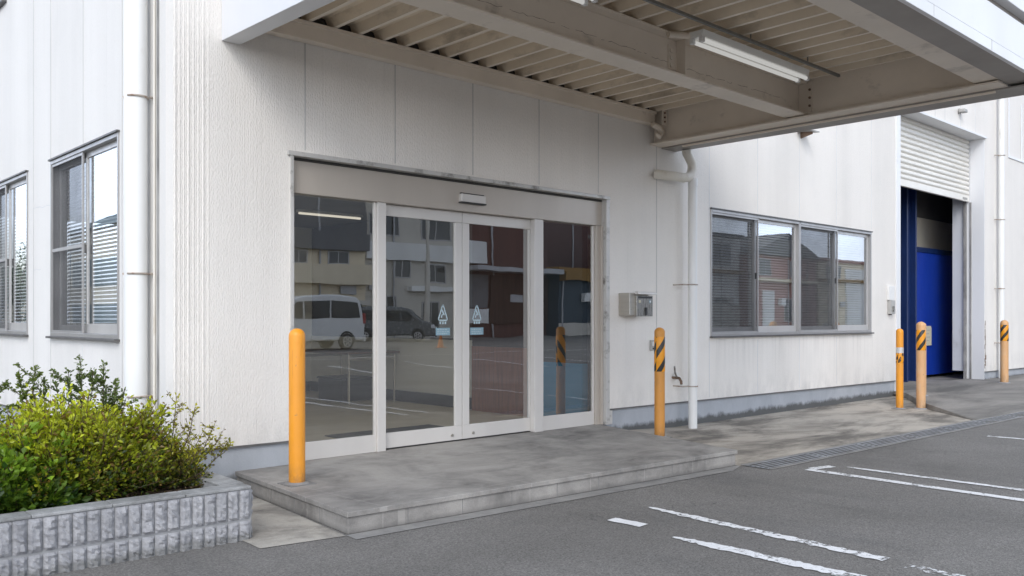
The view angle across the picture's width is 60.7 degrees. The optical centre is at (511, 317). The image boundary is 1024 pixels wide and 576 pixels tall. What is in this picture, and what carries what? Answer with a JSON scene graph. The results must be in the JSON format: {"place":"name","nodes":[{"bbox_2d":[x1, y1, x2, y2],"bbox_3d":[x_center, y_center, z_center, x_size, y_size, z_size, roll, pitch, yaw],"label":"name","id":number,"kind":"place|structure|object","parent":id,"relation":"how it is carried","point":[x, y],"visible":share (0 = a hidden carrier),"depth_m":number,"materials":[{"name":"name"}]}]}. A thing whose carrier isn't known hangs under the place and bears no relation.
{"place":"outdoors","nodes":[
{"label":"outdoors","id":0,"kind":"place"},
{"bbox_2d":[325,424,444,437],"bbox_3d":[-1.204,1.166,8.906,1.300,0.012,0.510,0,0,-43],"label":"door mat","id":1,"kind":"object","parent":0,"point":[364,433],"depth_m":8.92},
{"bbox_2d":[50,401,1023,575],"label":"ground","id":2,"kind":"structure","parent":0,"point":[901,526],"depth_m":5.34,"materials":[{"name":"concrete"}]},
{"bbox_2d":[0,469,252,575],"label":"block planter","id":3,"kind":"object","parent":2,"relation":"on","point":[215,509],"visible":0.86,"depth_m":4.71,"materials":[{"name":"concrete"}]},
{"bbox_2d":[0,362,50,432],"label":"shrub","id":4,"kind":"object","parent":3,"relation":"in","point":[6,385],"visible":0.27,"depth_m":5.26,"materials":[{"name":"green plant"}]},
{"bbox_2d":[0,419,94,513],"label":"shrub","id":5,"kind":"object","parent":3,"relation":"in","point":[11,501],"visible":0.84,"depth_m":4.64,"materials":[{"name":"green plant"}]},
{"bbox_2d":[41,354,141,417],"bbox_3d":[-2.663,0.644,5.527,0.469,0.839,0.488,0,0,3],"label":"shrub","id":6,"kind":"object","parent":3,"relation":"in","point":[113,396],"visible":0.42,"depth_m":5.55,"materials":[{"name":"green plant"}]},
{"bbox_2d":[0,382,185,506],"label":"shrub","id":7,"kind":"object","parent":3,"relation":"in","point":[108,448],"visible":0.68,"depth_m":5.03,"materials":[{"name":"green plant"}]},
{"bbox_2d":[131,390,233,491],"bbox_3d":[-2.104,0.780,5.547,0.839,0.650,0.659,0,0,-43],"label":"shrub","id":8,"kind":"object","parent":3,"relation":"in","point":[185,470],"visible":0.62,"depth_m":5.45,"materials":[{"name":"green plant"}]},
{"bbox_2d":[243,496,344,547],"bbox_3d":[-1.801,1.306,5.785,0.617,0.001,1.844,0,0,-37],"label":"concrete pad","id":9,"kind":"object","parent":2,"relation":"on","point":[273,525],"visible":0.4,"depth_m":5.42,"materials":[{"name":"grey concrete"}]},
{"bbox_2d":[235,424,736,533],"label":"entrance platform","id":10,"kind":"structure","parent":2,"relation":"on","point":[354,493],"depth_m":6.66,"materials":[{"name":"grey concrete"}]},
{"bbox_2d":[277,328,316,487],"bbox_3d":[-1.516,0.623,6.169,0.199,1.095,0.200,0,0,-43],"label":"bollard","id":11,"kind":"object","parent":10,"relation":"on","point":[296,407],"visible":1,"depth_m":6.12,"materials":[{"name":"metal"}]},
{"bbox_2d":[0,0,1023,479],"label":"factory building","id":12,"kind":"structure","parent":2,"relation":"on","point":[486,260],"depth_m":9.57,"materials":[{"name":"white paint"}]},
{"bbox_2d":[0,0,6,7],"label":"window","id":13,"kind":"structure","parent":12,"relation":"in","point":[2,2],"depth_m":9.71,"materials":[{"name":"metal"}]},
{"bbox_2d":[0,170,28,336],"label":"window","id":14,"kind":"structure","parent":12,"relation":"in","point":[13,189],"depth_m":9.60,"materials":[{"name":"glass"}]},
{"bbox_2d":[45,129,119,341],"bbox_3d":[-3.816,-0.665,7.820,0.140,1.725,1.886,0,0,-43],"label":"window","id":15,"kind":"structure","parent":12,"relation":"in","point":[84,179],"depth_m":7.82,"materials":[{"name":"glass"}]},
{"bbox_2d":[122,0,155,429],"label":"downpipe","id":16,"kind":"object","parent":12,"relation":"attached to","point":[136,99],"visible":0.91,"depth_m":6.51,"materials":[{"name":"white plastic"}]},
{"bbox_2d":[296,209,362,219],"bbox_3d":[-2.472,-1.405,11.917,1.000,0.067,0.080,0,0,-43],"label":"ceiling lamp","id":17,"kind":"object","parent":12,"relation":"attached to","point":[328,214],"visible":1,"depth_m":11.87,"materials":[{"name":"white plastic"}]},
{"bbox_2d":[317,374,371,401],"bbox_3d":[-2.397,1.006,12.569,0.540,0.330,0.690,0,0,-43],"label":"storage box","id":18,"kind":"object","parent":12,"relation":"on","point":[333,387],"visible":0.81,"depth_m":12.36,"materials":[{"name":"black plastic"}]},
{"bbox_2d":[305,348,399,404],"bbox_3d":[-2.382,0.817,12.480,0.840,0.710,1.500,0,0,-43],"label":"folding table","id":19,"kind":"object","parent":12,"relation":"on","point":[336,351],"visible":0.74,"depth_m":12.22,"materials":[{"name":"silver metal"}]},
{"bbox_2d":[386,204,461,447],"bbox_3d":[-0.820,0.077,8.042,0.922,2.162,0.040,0,0,-43],"label":"sliding door","id":20,"kind":"structure","parent":12,"relation":"in","point":[447,433],"depth_m":8.30,"materials":[{"name":"metal"}]},
{"bbox_2d":[462,213,529,438],"bbox_3d":[-0.148,0.077,8.671,0.907,2.162,0.040,0,0,-43],"label":"sliding door","id":21,"kind":"structure","parent":12,"relation":"in","point":[482,429],"depth_m":8.49,"materials":[{"name":"metal"}]},
{"bbox_2d":[222,0,1023,151],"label":"entrance canopy","id":22,"kind":"object","parent":12,"relation":"attached to","point":[641,62],"visible":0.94,"depth_m":7.40,"materials":[{"name":"white metal"}]},
{"bbox_2d":[651,122,664,138],"bbox_3d":[1.662,-2.124,9.950,0.175,0.186,0.076,0,0,-35],"label":"pipe elbow","id":23,"kind":"object","parent":22,"relation":"attached to","point":[659,134],"visible":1,"depth_m":9.93,"materials":[{"name":"beige plastic"}]},
{"bbox_2d":[643,0,839,76],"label":"lamp rail","id":24,"kind":"object","parent":22,"relation":"hanging from","point":[710,24],"visible":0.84,"depth_m":7.15,"materials":[{"name":"grey metal"}]},
{"bbox_2d":[571,0,597,6],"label":"fluorescent lamp","id":25,"kind":"object","parent":24,"relation":"hanging from","point":[584,3],"visible":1,"depth_m":6.06,"materials":[{"name":"white plastic"}]},
{"bbox_2d":[690,29,809,82],"bbox_3d":[2.074,-2.226,7.507,1.690,0.098,0.134,0,0,-43],"label":"fluorescent lamp","id":26,"kind":"object","parent":24,"relation":"hanging from","point":[743,53],"visible":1,"depth_m":7.39,"materials":[{"name":"white metal"}]},
{"bbox_2d":[619,291,656,315],"bbox_3d":[1.407,-0.153,9.777,0.405,0.276,0.222,0,0,-43],"label":"mailbox","id":27,"kind":"object","parent":12,"relation":"attached to","point":[638,303],"visible":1,"depth_m":9.68,"materials":[{"name":"silver metal"}]},
{"bbox_2d":[650,340,653,350],"bbox_3d":[1.620,0.320,10.098,0.055,0.120,0.043,0,0,-43],"label":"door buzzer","id":28,"kind":"object","parent":12,"relation":"attached to","point":[651,345],"depth_m":10.08,"materials":[{"name":"grey plastic"}]},
{"bbox_2d":[653,149,697,428],"bbox_3d":[1.921,-0.640,10.238,0.628,3.900,0.256,0,0,-43],"label":"downpipe","id":29,"kind":"object","parent":12,"relation":"attached to","point":[688,176],"visible":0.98,"depth_m":10.31,"materials":[{"name":"white plastic"}]},
{"bbox_2d":[672,366,682,384],"bbox_3d":[1.948,0.677,10.351,0.106,0.219,0.201,0,0,-2],"label":"water tap","id":30,"kind":"object","parent":12,"relation":"attached to","point":[675,375],"visible":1,"depth_m":10.32,"materials":[{"name":"silver metal"}]},
{"bbox_2d":[710,207,802,337],"bbox_3d":[3.244,-0.561,11.712,2.216,1.630,0.195,0,0,-43],"label":"window","id":31,"kind":"structure","parent":12,"relation":"in","point":[733,331],"depth_m":11.70,"materials":[{"name":"glass"}]},
{"bbox_2d":[800,130,819,137],"bbox_3d":[4.184,-2.603,12.374,0.250,0.105,0.219,0,0,-43],"label":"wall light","id":32,"kind":"object","parent":12,"relation":"attached to","point":[803,134],"depth_m":12.38,"materials":[{"name":"grey metal"}]},
{"bbox_2d":[791,221,873,335],"bbox_3d":[4.872,-0.561,13.233,2.284,1.630,0.195,0,0,-43],"label":"window","id":33,"kind":"structure","parent":12,"relation":"in","point":[806,329],"depth_m":13.22,"materials":[{"name":"metal"}]},
{"bbox_2d":[887,286,894,314],"bbox_3d":[6.256,-0.282,14.404,0.210,0.475,0.085,0,0,-43],"label":"switch box","id":34,"kind":"object","parent":12,"relation":"attached to","point":[891,298],"visible":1,"depth_m":14.37,"materials":[{"name":"white plastic"}]},
{"bbox_2d":[917,247,959,374],"bbox_3d":[9.636,-0.125,19.041,4.980,2.610,0.105,0,0,-43],"label":"blue steel door","id":35,"kind":"structure","parent":12,"relation":"in","point":[934,266],"depth_m":18.31,"materials":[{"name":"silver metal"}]},
{"bbox_2d":[958,108,967,113],"bbox_3d":[8.457,-3.885,16.428,0.170,0.090,0.127,0,0,-43],"label":"wall light","id":36,"kind":"object","parent":12,"relation":"attached to","point":[963,110],"visible":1,"depth_m":16.39,"materials":[{"name":"grey plastic"}]},
{"bbox_2d":[994,98,1004,377],"bbox_3d":[9.886,-2.455,17.767,0.240,7.470,0.135,0,0,2],"label":"downpipe","id":37,"kind":"object","parent":12,"relation":"attached to","point":[1001,210],"visible":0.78,"depth_m":17.73,"materials":[{"name":"white plastic"}]},
{"bbox_2d":[347,466,738,538],"bbox_3d":[0.538,1.306,6.442,3.881,0.001,0.140,0,0,-40],"label":"edging strip","id":38,"kind":"object","parent":2,"relation":"on","point":[371,533],"visible":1,"depth_m":6.09,"materials":[{"name":"concrete"}]},
{"bbox_2d":[609,518,645,526],"bbox_3d":[0.737,1.305,5.591,0.256,0.001,0.109,0,0,43],"label":"parking line","id":39,"kind":"object","parent":2,"relation":"on","point":[629,522],"visible":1,"depth_m":5.58,"materials":[{"name":"paint"}]},
{"bbox_2d":[649,507,889,560],"bbox_3d":[1.479,1.305,5.378,0.110,0.001,1.693,0,0,-40],"label":"parking line","id":40,"kind":"object","parent":2,"relation":"on","point":[830,547],"visible":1,"depth_m":5.22,"materials":[{"name":"paint"}]},
{"bbox_2d":[674,536,865,575],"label":"parking line","id":41,"kind":"object","parent":2,"relation":"on","point":[786,561],"visible":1,"depth_m":4.74,"materials":[{"name":"paint"}]},
{"bbox_2d":[632,396,969,465],"bbox_3d":[4.300,1.268,11.144,8.040,0.075,2.217,0,0,-43],"label":"concrete apron","id":42,"kind":"object","parent":2,"relation":"on","point":[749,439],"visible":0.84,"depth_m":10.32,"materials":[{"name":"grey concrete"}]},
{"bbox_2d":[654,327,671,437],"bbox_3d":[1.555,0.681,9.219,0.192,1.158,0.192,0,0,-43],"label":"bollard","id":43,"kind":"object","parent":42,"relation":"on","point":[659,381],"visible":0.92,"depth_m":9.17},
{"bbox_2d":[891,329,907,409],"bbox_3d":[5.565,0.731,12.563,0.175,1.150,0.175,0,0,-43],"label":"bollard","id":44,"kind":"object","parent":42,"relation":"on","point":[899,366],"visible":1,"depth_m":12.52,"materials":[{"name":"yellow metal"}]},
{"bbox_2d":[914,322,926,408],"bbox_3d":[5.863,0.681,12.548,0.192,1.250,0.192,0,0,-43],"label":"bollard","id":45,"kind":"object","parent":42,"relation":"on","point":[920,365],"visible":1,"depth_m":12.50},
{"bbox_2d":[926,326,931,345],"bbox_3d":[8.504,0.370,17.937,0.440,0.400,0.014,0,0,-43],"label":"paper notice","id":46,"kind":"object","parent":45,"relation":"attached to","point":[928,335],"visible":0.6,"depth_m":17.98,"materials":[{"name":"beige paper"}]},
{"bbox_2d":[811,465,831,468],"bbox_3d":[2.704,1.305,7.631,0.260,0.001,0.092,0,0,-28],"label":"parking line","id":47,"kind":"object","parent":2,"relation":"on","point":[822,467],"visible":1,"depth_m":7.62,"materials":[{"name":"paint"}]},
{"bbox_2d":[741,411,1023,468],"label":"drain channel","id":48,"kind":"object","parent":2,"relation":"on","point":[793,459],"visible":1,"depth_m":9.05,"materials":[{"name":"metal"}]},
{"bbox_2d":[805,469,1023,500],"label":"parking line","id":49,"kind":"object","parent":2,"relation":"on","point":[949,489],"visible":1,"depth_m":6.77,"materials":[{"name":"paint"}]},
{"bbox_2d":[904,565,964,575],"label":"parking line","id":50,"kind":"object","parent":2,"relation":"on","point":[935,570],"visible":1,"depth_m":4.50,"materials":[{"name":"paint"}]},
{"bbox_2d":[851,467,1023,490],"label":"parking line","id":51,"kind":"object","parent":2,"relation":"on","point":[941,479],"visible":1,"depth_m":7.06,"materials":[{"name":"paint"}]},
{"bbox_2d":[893,374,1023,419],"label":"ramp","id":52,"kind":"structure","parent":0,"point":[975,399],"depth_m":13.68,"materials":[{"name":"concrete"}]},
{"bbox_2d":[998,320,1009,382],"bbox_3d":[9.238,0.634,16.420,0.217,1.180,0.217,0,0,-43],"label":"bollard","id":53,"kind":"object","parent":52,"relation":"on","point":[1004,351],"visible":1,"depth_m":16.37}
]}

